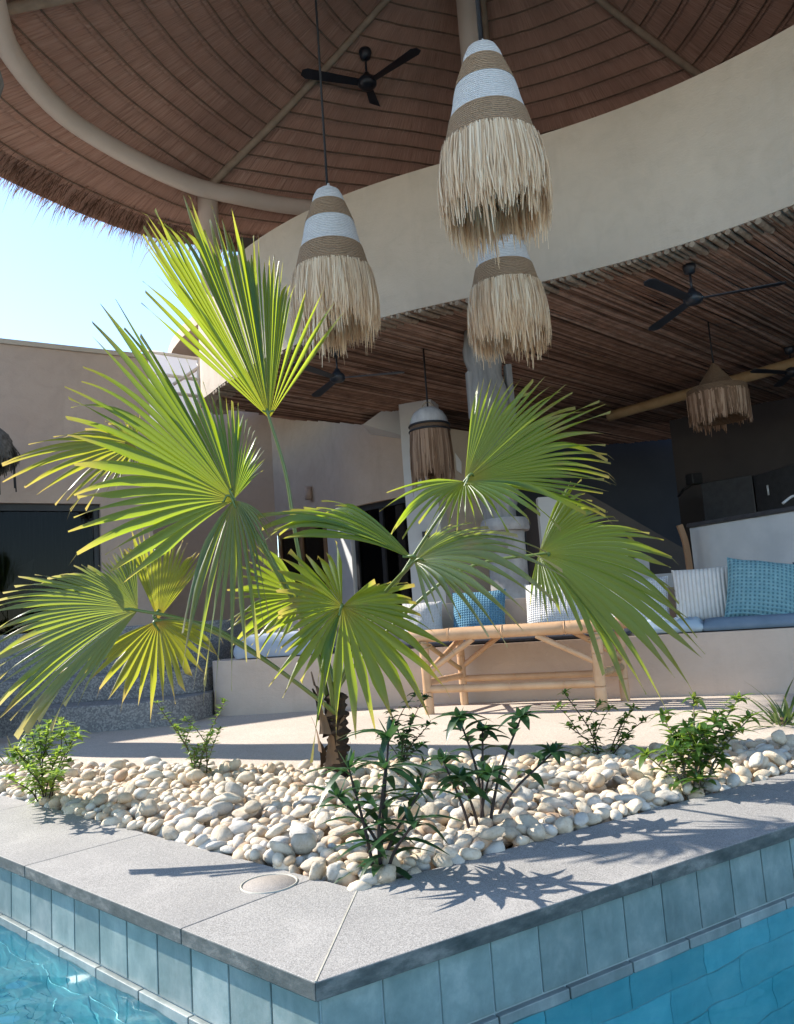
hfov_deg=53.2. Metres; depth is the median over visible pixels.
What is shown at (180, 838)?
pebble
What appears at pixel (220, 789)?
pebble
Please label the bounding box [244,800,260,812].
pebble
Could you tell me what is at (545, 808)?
pebble
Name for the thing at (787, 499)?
tap
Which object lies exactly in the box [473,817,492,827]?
pebble
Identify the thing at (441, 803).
pebble
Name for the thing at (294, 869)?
pebble
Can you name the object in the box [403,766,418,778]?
pebble
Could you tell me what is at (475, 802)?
pebble
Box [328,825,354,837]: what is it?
pebble
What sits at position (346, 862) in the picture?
pebble
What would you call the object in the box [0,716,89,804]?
shrub
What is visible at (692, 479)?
wall speaker
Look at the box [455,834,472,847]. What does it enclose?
pebble
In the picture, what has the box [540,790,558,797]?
pebble
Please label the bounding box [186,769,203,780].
pebble
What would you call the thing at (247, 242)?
room wall
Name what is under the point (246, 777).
pebble
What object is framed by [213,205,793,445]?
reed ceiling
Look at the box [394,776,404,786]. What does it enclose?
pebble
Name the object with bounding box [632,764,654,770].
pebble
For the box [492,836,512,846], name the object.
pebble
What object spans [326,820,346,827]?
pebble
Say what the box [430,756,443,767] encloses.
pebble
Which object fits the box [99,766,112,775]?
pebble
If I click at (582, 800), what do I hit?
pebble
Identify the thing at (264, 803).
pebble
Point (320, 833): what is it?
pebble
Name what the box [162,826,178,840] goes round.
pebble
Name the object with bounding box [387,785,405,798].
pebble
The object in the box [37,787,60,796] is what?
pebble
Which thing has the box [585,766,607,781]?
pebble
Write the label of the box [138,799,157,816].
pebble
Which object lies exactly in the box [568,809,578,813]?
pebble
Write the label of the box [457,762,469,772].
pebble
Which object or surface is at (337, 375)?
ceiling fan
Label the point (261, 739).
terrace
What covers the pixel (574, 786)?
pebble
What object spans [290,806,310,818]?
pebble
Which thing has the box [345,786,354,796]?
pebble
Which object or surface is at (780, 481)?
door panel
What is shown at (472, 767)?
pebble
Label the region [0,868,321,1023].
pool wall
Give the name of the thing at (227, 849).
pebble
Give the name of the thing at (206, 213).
roof post
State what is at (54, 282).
sky
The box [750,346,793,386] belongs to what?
ceiling fan
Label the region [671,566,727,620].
pillow
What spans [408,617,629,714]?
bamboo table
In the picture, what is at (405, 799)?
pebble
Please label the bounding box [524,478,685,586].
staircase
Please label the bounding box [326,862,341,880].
pebble
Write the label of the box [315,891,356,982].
mitre joint
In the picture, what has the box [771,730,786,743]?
pebble
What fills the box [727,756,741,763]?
pebble
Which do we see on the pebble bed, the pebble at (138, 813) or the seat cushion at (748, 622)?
the pebble at (138, 813)
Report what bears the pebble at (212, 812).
on the pebble bed
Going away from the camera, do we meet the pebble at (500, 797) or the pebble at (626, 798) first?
the pebble at (626, 798)
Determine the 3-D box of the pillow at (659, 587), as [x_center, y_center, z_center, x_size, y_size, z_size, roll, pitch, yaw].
[1.637,0.637,5.353,0.400,0.386,0.210,-7,-8,21]
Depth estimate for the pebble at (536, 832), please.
2.03 m
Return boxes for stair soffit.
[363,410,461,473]
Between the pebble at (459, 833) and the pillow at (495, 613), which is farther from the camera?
the pillow at (495, 613)
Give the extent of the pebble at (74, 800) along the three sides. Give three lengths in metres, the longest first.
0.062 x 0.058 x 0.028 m
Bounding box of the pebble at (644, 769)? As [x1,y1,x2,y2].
[638,765,653,776]
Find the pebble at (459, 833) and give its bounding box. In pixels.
[455,830,467,838]
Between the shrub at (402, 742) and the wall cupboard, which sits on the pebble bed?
the shrub at (402, 742)
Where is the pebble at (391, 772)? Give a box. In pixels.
[380,769,397,779]
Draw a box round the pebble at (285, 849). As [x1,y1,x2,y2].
[269,841,295,857]
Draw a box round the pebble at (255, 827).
[253,825,268,830]
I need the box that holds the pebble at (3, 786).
[0,781,8,793]
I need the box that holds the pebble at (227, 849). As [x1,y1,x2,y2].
[220,845,235,854]
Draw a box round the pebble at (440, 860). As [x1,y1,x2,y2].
[432,853,452,867]
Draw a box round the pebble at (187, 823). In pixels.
[175,817,199,832]
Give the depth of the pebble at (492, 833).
1.98 m
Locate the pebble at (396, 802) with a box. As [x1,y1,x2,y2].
[391,799,402,809]
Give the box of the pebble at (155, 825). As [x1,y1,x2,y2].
[148,819,163,832]
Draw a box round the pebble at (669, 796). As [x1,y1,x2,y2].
[654,790,680,802]
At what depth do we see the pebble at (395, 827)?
2.13 m
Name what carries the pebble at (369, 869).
on the pebble bed
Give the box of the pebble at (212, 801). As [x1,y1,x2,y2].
[207,796,217,805]
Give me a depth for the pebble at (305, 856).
2.02 m
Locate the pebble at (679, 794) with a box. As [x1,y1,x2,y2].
[672,790,683,803]
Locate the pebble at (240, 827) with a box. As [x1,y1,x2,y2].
[228,820,252,836]
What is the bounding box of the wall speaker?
[677,473,702,496]
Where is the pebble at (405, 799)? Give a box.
[399,790,413,800]
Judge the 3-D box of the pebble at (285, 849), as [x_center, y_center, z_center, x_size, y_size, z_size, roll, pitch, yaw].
[-0.288,0.866,2.027,0.087,0.032,0.056,41,-36,-18]
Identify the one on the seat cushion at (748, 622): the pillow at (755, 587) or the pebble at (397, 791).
the pillow at (755, 587)
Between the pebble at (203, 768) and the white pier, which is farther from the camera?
the white pier
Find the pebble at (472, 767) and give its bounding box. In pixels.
[470,760,486,769]
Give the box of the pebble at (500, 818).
[492,810,511,825]
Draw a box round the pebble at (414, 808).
[393,800,418,818]
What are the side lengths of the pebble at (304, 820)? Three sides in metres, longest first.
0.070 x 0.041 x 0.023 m
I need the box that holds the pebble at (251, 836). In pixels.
[245,831,258,841]
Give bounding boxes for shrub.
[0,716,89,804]
[153,698,229,772]
[300,716,469,883]
[375,690,436,762]
[421,705,579,828]
[549,688,653,755]
[630,691,763,799]
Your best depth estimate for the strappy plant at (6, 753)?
3.83 m
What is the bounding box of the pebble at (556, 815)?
[546,812,560,818]
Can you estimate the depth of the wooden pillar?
7.19 m
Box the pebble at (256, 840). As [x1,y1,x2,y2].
[250,837,268,848]
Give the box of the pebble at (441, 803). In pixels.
[433,798,451,809]
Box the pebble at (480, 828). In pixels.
[476,825,488,832]
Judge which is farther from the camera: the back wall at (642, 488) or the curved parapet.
the back wall at (642, 488)
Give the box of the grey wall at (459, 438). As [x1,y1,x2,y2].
[446,429,490,592]
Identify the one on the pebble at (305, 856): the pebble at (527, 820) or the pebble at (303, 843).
the pebble at (303, 843)
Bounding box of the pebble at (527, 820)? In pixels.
[515,814,538,827]
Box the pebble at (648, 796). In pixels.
[638,791,654,802]
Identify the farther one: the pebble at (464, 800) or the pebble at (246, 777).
the pebble at (246, 777)
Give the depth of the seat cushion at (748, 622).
4.69 m
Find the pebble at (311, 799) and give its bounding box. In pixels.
[300,795,319,804]
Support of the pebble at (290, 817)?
on the pebble bed
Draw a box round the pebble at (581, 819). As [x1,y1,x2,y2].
[574,812,588,826]
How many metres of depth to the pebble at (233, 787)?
2.67 m
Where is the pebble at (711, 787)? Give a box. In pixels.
[700,778,720,791]
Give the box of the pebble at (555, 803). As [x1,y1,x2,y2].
[542,797,566,810]
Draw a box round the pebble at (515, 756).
[504,750,519,759]
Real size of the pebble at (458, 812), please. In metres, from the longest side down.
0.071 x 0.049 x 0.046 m
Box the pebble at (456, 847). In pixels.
[448,844,461,852]
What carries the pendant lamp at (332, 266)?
hanging from the thatched roof
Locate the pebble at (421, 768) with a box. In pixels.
[417,763,429,774]
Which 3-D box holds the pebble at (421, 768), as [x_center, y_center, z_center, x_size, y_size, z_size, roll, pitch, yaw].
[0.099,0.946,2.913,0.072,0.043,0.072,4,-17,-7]
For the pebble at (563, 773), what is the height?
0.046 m
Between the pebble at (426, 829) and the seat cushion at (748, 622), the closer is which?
the pebble at (426, 829)
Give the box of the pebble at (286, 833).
[280,830,290,843]
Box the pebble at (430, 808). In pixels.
[420,802,438,820]
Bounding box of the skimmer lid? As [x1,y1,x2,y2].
[240,873,297,893]
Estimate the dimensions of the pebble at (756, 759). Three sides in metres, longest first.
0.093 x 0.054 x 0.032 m
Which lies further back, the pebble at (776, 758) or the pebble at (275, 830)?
the pebble at (776, 758)
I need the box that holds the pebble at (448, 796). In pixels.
[444,792,455,800]
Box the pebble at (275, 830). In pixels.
[265,823,287,837]
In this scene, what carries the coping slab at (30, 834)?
on the pool wall at (175, 982)
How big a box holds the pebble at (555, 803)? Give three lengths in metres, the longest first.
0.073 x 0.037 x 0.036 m
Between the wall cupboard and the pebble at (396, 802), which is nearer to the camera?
the pebble at (396, 802)
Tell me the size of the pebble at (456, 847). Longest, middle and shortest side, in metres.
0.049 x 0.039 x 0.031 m
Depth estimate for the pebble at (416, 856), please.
1.95 m
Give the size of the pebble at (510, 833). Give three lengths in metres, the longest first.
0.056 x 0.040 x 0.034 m
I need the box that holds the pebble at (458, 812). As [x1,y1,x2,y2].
[449,806,468,820]
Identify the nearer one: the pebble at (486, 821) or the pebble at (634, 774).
the pebble at (486, 821)
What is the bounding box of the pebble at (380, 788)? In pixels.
[376,781,390,795]
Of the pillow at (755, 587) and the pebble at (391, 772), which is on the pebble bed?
the pebble at (391, 772)
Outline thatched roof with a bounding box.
[0,0,793,268]
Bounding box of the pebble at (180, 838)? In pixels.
[174,830,190,843]
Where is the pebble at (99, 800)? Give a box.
[89,793,107,806]
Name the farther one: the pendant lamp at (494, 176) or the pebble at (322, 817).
the pendant lamp at (494, 176)
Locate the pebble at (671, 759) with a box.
[665,755,685,764]
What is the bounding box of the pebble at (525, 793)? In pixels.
[514,786,533,801]
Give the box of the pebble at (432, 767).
[422,765,442,776]
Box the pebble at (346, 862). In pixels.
[344,860,359,865]
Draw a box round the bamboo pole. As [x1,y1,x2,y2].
[606,357,793,420]
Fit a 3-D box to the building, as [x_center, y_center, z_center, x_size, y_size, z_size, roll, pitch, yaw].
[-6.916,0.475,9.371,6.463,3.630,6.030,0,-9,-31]
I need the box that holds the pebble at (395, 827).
[385,819,403,832]
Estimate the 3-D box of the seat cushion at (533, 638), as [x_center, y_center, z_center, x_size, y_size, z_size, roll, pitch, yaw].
[1.018,0.824,5.338,1.095,0.050,0.521,-6,-8,18]
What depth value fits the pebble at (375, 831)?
2.16 m
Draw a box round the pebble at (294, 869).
[289,865,300,874]
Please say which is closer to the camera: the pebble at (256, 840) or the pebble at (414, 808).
the pebble at (256, 840)
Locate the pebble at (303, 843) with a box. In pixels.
[290,833,316,854]
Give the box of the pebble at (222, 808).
[210,801,233,815]
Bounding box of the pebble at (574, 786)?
[567,780,584,791]
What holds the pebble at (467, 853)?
on the pebble bed
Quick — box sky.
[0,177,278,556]
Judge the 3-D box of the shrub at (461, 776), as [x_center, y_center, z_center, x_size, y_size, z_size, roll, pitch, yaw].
[0.261,0.739,2.218,0.479,0.378,0.328,0,-9,-31]
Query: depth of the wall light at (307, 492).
12.45 m
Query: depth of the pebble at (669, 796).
2.31 m
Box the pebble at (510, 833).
[502,826,518,840]
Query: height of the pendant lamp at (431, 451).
1.508 m
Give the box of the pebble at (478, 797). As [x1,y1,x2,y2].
[474,795,491,799]
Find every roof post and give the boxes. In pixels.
[0,72,3,97]
[197,196,220,291]
[456,0,478,62]
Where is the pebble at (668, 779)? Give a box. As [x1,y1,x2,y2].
[664,773,691,788]
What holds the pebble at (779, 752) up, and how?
on the pebble bed
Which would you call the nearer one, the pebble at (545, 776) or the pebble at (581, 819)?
the pebble at (581, 819)
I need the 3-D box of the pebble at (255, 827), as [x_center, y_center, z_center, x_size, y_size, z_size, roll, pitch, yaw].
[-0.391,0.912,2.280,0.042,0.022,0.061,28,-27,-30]
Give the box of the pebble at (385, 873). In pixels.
[376,864,395,883]
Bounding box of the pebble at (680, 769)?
[678,761,700,776]
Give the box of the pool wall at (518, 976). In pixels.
[319,838,793,1023]
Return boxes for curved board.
[676,524,692,569]
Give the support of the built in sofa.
on the terrace
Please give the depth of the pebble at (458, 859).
1.90 m
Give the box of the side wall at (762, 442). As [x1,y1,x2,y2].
[669,397,793,568]
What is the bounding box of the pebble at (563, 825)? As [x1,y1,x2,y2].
[553,816,574,834]
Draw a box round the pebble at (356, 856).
[347,852,368,862]
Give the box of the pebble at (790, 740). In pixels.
[780,734,793,746]
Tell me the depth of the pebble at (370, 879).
1.78 m
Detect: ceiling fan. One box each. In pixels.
[292,348,403,396]
[301,46,420,105]
[643,263,786,330]
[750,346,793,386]
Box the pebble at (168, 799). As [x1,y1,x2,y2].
[163,795,177,803]
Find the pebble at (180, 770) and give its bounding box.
[176,768,184,773]
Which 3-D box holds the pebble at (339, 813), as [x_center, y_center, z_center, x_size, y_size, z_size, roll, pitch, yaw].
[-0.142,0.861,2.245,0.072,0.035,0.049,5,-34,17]
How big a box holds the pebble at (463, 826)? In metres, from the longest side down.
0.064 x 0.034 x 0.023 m
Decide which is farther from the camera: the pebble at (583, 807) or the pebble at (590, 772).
the pebble at (590, 772)
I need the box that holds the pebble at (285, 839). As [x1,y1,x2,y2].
[267,836,289,848]
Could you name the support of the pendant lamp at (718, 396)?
hanging from the reed ceiling
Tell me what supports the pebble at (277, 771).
on the pebble bed
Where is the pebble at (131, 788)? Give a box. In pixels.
[124,783,135,793]
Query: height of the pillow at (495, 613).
0.380 m
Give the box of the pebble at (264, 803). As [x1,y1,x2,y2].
[259,799,271,809]
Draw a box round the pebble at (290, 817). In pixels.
[283,815,298,820]
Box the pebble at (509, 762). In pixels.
[499,761,514,765]
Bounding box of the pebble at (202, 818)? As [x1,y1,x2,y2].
[194,813,211,822]
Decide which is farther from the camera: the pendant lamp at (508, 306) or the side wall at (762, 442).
the side wall at (762, 442)
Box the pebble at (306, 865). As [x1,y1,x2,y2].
[300,857,325,870]
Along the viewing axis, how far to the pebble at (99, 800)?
2.76 m
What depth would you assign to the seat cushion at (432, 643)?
5.30 m
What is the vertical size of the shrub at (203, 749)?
0.377 m
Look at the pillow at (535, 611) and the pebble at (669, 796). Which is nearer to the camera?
the pebble at (669, 796)
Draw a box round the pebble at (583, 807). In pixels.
[576,802,591,812]
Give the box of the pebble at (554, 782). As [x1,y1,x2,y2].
[547,778,564,786]
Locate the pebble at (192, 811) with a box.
[184,806,204,817]
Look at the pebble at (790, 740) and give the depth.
2.96 m
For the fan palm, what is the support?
on the pebble bed
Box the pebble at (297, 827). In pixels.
[289,822,316,840]
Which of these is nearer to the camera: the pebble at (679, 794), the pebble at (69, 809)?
the pebble at (679, 794)
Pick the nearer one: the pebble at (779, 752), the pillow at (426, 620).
the pebble at (779, 752)
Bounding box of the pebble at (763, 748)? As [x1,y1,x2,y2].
[754,744,773,751]
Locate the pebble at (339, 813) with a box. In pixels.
[335,810,358,822]
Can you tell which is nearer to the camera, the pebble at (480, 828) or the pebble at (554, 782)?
the pebble at (480, 828)
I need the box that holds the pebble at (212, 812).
[196,806,217,824]
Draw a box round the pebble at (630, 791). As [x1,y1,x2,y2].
[622,788,634,794]
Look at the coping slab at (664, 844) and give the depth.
2.02 m
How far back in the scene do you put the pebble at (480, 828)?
2.09 m
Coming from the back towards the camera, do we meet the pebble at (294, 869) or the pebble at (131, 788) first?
the pebble at (131, 788)
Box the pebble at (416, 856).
[410,852,421,859]
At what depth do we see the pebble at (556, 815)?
2.20 m
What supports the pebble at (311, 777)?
on the pebble bed
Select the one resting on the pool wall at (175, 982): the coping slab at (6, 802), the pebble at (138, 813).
the coping slab at (6, 802)
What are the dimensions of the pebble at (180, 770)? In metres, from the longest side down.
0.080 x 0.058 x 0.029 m
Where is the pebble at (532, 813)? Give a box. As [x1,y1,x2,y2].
[527,811,536,815]
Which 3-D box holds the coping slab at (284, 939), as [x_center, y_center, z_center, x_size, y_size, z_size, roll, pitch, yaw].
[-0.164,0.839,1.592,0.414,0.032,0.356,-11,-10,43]
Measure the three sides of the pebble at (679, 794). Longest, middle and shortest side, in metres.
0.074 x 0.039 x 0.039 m
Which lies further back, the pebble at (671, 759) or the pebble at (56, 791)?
the pebble at (56, 791)
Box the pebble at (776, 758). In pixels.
[763,751,785,765]
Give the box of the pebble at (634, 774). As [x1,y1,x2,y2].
[626,767,643,780]
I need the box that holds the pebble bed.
[0,736,793,890]
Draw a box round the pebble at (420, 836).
[406,835,422,843]
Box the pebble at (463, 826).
[461,824,466,830]
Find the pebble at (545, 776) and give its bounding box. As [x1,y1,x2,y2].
[539,772,554,780]
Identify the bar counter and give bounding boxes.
[687,506,793,568]
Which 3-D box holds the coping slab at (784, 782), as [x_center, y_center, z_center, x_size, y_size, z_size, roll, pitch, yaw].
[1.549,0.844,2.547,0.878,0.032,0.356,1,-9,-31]
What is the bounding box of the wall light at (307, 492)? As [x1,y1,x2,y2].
[304,486,311,499]
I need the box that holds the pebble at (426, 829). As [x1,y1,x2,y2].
[421,820,436,834]
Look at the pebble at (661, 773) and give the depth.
2.51 m
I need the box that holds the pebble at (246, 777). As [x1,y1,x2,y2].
[235,771,254,784]
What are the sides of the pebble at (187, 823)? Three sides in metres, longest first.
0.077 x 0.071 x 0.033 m
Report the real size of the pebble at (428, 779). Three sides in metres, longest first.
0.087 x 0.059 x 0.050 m
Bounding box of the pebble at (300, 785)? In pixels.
[289,782,304,790]
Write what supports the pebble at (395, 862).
on the pebble bed
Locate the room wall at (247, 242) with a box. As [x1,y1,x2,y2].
[238,237,257,253]
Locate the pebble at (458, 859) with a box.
[451,854,464,863]
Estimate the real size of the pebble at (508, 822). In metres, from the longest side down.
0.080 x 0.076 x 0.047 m
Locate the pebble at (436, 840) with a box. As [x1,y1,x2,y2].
[424,839,443,845]
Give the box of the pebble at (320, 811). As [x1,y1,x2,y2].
[309,808,329,817]
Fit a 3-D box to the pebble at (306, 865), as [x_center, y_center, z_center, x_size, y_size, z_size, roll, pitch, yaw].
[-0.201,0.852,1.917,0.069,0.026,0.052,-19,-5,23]
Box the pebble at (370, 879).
[360,873,377,885]
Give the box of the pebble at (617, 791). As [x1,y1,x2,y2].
[615,784,631,793]
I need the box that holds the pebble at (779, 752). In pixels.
[766,748,787,760]
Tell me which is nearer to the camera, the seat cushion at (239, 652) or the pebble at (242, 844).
the pebble at (242, 844)
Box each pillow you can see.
[402,601,442,631]
[452,589,505,627]
[524,584,582,622]
[609,576,669,633]
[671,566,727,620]
[724,557,793,616]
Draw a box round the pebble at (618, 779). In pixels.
[612,774,628,784]
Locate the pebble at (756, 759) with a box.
[748,752,763,767]
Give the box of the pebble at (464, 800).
[458,796,474,806]
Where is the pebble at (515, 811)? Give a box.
[509,807,527,816]
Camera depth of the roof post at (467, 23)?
8.37 m
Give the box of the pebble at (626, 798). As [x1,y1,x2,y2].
[614,794,645,802]
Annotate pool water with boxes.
[0,906,793,1023]
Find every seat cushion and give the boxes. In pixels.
[233,630,334,658]
[332,639,452,652]
[463,628,631,643]
[647,616,702,633]
[702,613,793,630]
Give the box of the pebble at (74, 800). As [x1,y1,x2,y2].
[65,798,83,805]
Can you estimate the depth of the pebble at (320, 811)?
2.42 m
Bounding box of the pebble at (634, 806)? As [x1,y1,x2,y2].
[627,799,642,813]
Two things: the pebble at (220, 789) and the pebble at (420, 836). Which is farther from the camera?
the pebble at (220, 789)
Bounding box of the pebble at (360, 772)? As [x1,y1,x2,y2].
[349,767,365,777]
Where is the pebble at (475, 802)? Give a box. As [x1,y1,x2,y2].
[464,799,489,816]
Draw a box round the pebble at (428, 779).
[425,777,437,781]
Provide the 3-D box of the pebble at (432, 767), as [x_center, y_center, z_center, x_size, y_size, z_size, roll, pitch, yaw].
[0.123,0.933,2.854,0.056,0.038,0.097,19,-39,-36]
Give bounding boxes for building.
[0,338,155,634]
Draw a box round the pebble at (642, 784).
[634,778,652,795]
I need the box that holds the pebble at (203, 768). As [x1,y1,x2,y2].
[196,763,207,770]
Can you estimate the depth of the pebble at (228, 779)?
2.95 m
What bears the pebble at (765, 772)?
on the pebble bed
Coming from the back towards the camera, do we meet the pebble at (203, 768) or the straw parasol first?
the straw parasol
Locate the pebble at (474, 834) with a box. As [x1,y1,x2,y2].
[465,831,478,839]
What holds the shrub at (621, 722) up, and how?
on the pebble bed
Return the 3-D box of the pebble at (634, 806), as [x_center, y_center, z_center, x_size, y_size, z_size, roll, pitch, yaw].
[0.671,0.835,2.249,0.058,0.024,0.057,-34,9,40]
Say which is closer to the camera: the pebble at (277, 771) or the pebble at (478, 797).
the pebble at (478, 797)
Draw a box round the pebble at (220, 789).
[214,786,225,792]
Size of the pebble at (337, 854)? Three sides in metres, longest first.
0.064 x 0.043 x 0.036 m
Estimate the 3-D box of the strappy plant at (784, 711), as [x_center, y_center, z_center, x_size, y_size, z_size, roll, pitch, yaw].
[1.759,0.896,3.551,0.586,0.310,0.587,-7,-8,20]
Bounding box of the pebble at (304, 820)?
[298,818,309,822]
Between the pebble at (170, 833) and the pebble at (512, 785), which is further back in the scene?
the pebble at (512, 785)
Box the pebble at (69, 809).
[63,802,86,813]
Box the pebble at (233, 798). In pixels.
[216,792,241,803]
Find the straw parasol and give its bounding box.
[0,428,20,494]
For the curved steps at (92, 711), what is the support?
on the terrace
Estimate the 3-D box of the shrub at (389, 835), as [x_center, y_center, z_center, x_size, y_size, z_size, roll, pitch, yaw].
[-0.037,0.696,1.848,0.427,0.408,0.357,-4,-7,0]
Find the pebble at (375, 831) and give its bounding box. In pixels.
[359,824,376,836]
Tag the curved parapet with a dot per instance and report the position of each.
(707, 153)
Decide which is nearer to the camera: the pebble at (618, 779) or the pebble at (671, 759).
the pebble at (618, 779)
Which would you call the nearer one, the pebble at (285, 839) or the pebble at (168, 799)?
the pebble at (285, 839)
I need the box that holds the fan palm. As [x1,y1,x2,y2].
[0,195,704,777]
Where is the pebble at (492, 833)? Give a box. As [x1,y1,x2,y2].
[478,825,505,840]
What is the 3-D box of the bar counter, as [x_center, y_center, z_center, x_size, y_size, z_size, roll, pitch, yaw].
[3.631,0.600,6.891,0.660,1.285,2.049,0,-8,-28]
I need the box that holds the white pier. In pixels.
[399,399,452,603]
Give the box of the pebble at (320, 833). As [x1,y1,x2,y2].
[315,829,323,841]
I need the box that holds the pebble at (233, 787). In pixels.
[225,781,244,798]
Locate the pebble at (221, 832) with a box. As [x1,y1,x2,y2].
[211,824,233,841]
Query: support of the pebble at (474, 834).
on the pebble bed
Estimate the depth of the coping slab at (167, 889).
1.94 m
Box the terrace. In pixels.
[0,693,793,768]
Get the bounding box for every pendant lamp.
[288,0,380,363]
[408,348,454,496]
[437,0,553,268]
[467,0,551,369]
[686,322,752,435]
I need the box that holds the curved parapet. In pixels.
[198,25,793,414]
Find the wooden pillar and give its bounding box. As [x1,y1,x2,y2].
[462,330,529,598]
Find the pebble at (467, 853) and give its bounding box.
[459,847,481,859]
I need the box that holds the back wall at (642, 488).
[516,439,682,582]
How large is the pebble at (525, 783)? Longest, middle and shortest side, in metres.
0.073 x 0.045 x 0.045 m
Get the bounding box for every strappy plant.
[0,734,37,765]
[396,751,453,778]
[721,678,793,731]
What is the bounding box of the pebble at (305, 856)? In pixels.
[300,851,319,859]
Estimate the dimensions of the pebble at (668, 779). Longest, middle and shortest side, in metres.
0.083 x 0.059 x 0.045 m
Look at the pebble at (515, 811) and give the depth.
2.23 m
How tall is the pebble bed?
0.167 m
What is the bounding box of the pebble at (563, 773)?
[555,769,571,779]
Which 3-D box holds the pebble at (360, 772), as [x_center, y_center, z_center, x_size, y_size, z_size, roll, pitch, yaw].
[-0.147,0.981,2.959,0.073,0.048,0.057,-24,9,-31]
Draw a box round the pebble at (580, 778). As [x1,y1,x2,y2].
[576,775,589,782]
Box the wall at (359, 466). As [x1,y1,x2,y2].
[150,317,412,634]
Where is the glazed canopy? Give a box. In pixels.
[140,350,200,423]
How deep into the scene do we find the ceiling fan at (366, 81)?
8.67 m
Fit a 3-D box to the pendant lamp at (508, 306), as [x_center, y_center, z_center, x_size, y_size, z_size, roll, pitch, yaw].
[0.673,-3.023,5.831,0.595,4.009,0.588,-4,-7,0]
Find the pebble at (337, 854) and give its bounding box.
[326,852,342,870]
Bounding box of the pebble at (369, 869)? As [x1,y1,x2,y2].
[357,866,371,877]
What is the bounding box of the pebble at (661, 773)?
[656,770,671,778]
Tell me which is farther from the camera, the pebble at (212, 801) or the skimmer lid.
the pebble at (212, 801)
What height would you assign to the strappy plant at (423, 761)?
0.176 m
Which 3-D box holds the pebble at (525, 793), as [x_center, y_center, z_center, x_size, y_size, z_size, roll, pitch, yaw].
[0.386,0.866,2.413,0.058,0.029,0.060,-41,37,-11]
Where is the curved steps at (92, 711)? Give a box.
[0,619,242,737]
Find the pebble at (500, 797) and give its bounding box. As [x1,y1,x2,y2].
[490,791,507,804]
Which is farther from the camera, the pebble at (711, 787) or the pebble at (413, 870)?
the pebble at (711, 787)
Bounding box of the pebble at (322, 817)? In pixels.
[314,811,330,829]
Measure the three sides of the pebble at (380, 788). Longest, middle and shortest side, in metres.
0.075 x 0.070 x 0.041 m
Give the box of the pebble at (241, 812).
[232,806,258,819]
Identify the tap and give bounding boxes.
[782,495,793,504]
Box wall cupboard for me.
[701,464,793,520]
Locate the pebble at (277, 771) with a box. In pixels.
[273,767,283,775]
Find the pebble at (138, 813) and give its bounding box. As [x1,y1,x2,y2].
[135,808,147,821]
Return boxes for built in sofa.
[212,587,793,715]
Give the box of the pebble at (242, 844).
[236,842,249,848]
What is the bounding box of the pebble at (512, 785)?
[502,783,522,793]
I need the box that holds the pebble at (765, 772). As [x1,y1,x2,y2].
[753,769,770,776]
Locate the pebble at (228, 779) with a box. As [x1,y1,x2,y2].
[224,777,235,782]
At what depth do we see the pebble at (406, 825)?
2.14 m
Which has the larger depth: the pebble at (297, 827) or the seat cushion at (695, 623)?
the seat cushion at (695, 623)
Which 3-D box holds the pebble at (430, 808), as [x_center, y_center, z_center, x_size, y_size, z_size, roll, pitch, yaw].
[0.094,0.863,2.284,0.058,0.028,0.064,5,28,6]
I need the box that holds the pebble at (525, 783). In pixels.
[515,778,528,787]
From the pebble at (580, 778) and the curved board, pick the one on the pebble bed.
the pebble at (580, 778)
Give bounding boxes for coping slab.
[0,796,32,809]
[0,804,144,877]
[25,833,308,944]
[182,879,354,1001]
[315,840,651,1001]
[544,785,793,885]
[745,771,793,792]
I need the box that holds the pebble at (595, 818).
[586,812,601,825]
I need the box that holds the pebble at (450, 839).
[443,834,456,845]
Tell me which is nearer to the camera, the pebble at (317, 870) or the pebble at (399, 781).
the pebble at (317, 870)
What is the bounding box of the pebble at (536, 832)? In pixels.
[527,823,545,840]
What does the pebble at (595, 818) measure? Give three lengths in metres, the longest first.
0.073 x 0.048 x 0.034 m
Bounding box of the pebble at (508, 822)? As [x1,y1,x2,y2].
[497,818,516,827]
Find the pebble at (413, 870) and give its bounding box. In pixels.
[407,867,421,874]
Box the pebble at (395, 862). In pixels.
[378,850,400,866]
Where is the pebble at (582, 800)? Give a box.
[577,797,591,809]
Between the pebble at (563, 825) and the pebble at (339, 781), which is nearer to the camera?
the pebble at (563, 825)
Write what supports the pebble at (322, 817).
on the pebble bed
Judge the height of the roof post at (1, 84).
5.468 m
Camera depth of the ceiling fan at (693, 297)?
6.20 m
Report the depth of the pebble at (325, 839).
2.12 m
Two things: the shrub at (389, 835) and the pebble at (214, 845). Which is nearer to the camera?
the shrub at (389, 835)
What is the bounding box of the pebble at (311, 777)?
[304,771,320,783]
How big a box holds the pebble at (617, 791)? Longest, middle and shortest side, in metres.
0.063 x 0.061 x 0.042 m
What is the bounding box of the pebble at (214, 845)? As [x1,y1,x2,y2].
[206,841,226,849]
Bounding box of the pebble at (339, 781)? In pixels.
[336,778,349,790]
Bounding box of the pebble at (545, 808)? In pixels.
[537,803,554,813]
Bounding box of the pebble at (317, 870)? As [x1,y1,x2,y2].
[309,861,325,879]
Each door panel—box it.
[701,475,757,520]
[753,464,793,511]
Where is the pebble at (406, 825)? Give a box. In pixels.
[402,823,414,835]
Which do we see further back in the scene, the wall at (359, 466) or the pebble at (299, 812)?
the wall at (359, 466)
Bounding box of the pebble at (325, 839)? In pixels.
[320,835,333,845]
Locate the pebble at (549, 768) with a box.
[545,765,557,772]
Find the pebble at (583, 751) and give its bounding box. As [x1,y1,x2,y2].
[579,749,594,758]
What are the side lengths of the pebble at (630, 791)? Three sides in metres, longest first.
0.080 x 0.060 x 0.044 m

